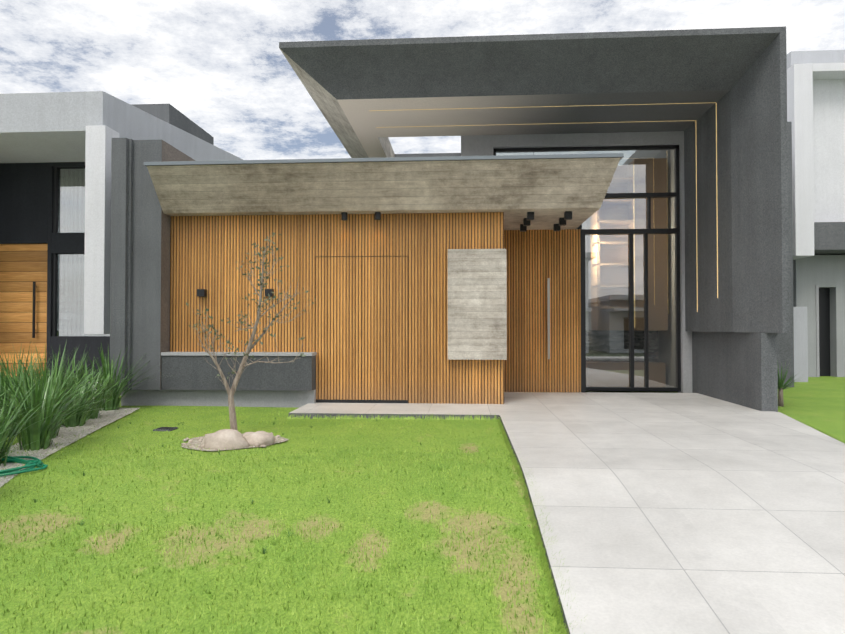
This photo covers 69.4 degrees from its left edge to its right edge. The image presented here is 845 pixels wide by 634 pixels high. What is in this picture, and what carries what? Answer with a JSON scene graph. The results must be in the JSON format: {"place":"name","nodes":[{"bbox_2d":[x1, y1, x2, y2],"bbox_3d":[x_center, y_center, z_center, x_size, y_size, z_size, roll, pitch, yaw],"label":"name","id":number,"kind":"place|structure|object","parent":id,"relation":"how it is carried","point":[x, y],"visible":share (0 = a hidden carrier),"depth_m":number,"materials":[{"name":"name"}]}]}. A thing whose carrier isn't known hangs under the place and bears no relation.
{"place":"outdoors","nodes":[
{"label":"outdoors","id":0,"kind":"place"},
{"bbox_2d":[0,376,844,633],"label":"ground","id":1,"kind":"structure","parent":0,"point":[817,402],"depth_m":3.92,"materials":[{"name":"green plant"}]},
{"bbox_2d":[0,91,242,398],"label":"neighboring house","id":2,"kind":"structure","parent":1,"relation":"on","point":[55,207],"depth_m":11.90,"materials":[{"name":"white paint"}]},
{"bbox_2d":[0,408,288,486],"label":"gravel ring","id":3,"kind":"object","parent":1,"relation":"on","point":[106,417],"visible":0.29,"depth_m":6.28,"materials":[{"name":"grey gravel"}]},
{"bbox_2d":[0,456,47,475],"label":"garden hose","id":4,"kind":"object","parent":3,"relation":"on","point":[34,463],"visible":1,"depth_m":5.05,"materials":[{"name":"green rubber"}]},
{"bbox_2d":[181,429,284,450],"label":"rocks","id":5,"kind":"object","parent":3,"relation":"on","point":[231,439],"visible":0.92,"depth_m":5.89,"materials":[{"name":"beige stone"}]},
{"bbox_2d":[186,232,314,430],"bbox_3d":[-1.839,0.194,6.631,1.273,2.225,0.657,0,-1,4],"label":"tree","id":6,"kind":"object","parent":3,"relation":"on","point":[231,404],"visible":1,"depth_m":6.61,"materials":[{"name":"brown plant"}]},
{"bbox_2d":[153,427,177,430],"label":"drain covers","id":7,"kind":"object","parent":1,"relation":"on","point":[166,429],"visible":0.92,"depth_m":6.93,"materials":[{"name":"metal"}]},
{"bbox_2d":[0,342,809,474],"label":"ornamental grass","id":8,"kind":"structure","parent":1,"relation":"on","point":[37,408],"depth_m":6.45,"materials":[{"name":"green plant"}]},
{"bbox_2d":[110,26,793,411],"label":"house","id":9,"kind":"structure","parent":1,"relation":"on","point":[598,212],"depth_m":8.91,"materials":[{"name":"paint"}]},
{"bbox_2d":[787,50,844,381],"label":"neighboring house","id":10,"kind":"structure","parent":1,"relation":"on","point":[816,98],"depth_m":14.05,"materials":[{"name":"white paint"}]},
{"bbox_2d":[0,0,844,159],"label":"sky","id":11,"kind":"structure","parent":0,"point":[221,64],"materials":[{"name":"white"}]},
{"bbox_2d":[289,392,844,633],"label":"driveway","id":12,"kind":"structure","parent":0,"point":[683,513],"depth_m":4.01,"materials":[{"name":"concrete"}]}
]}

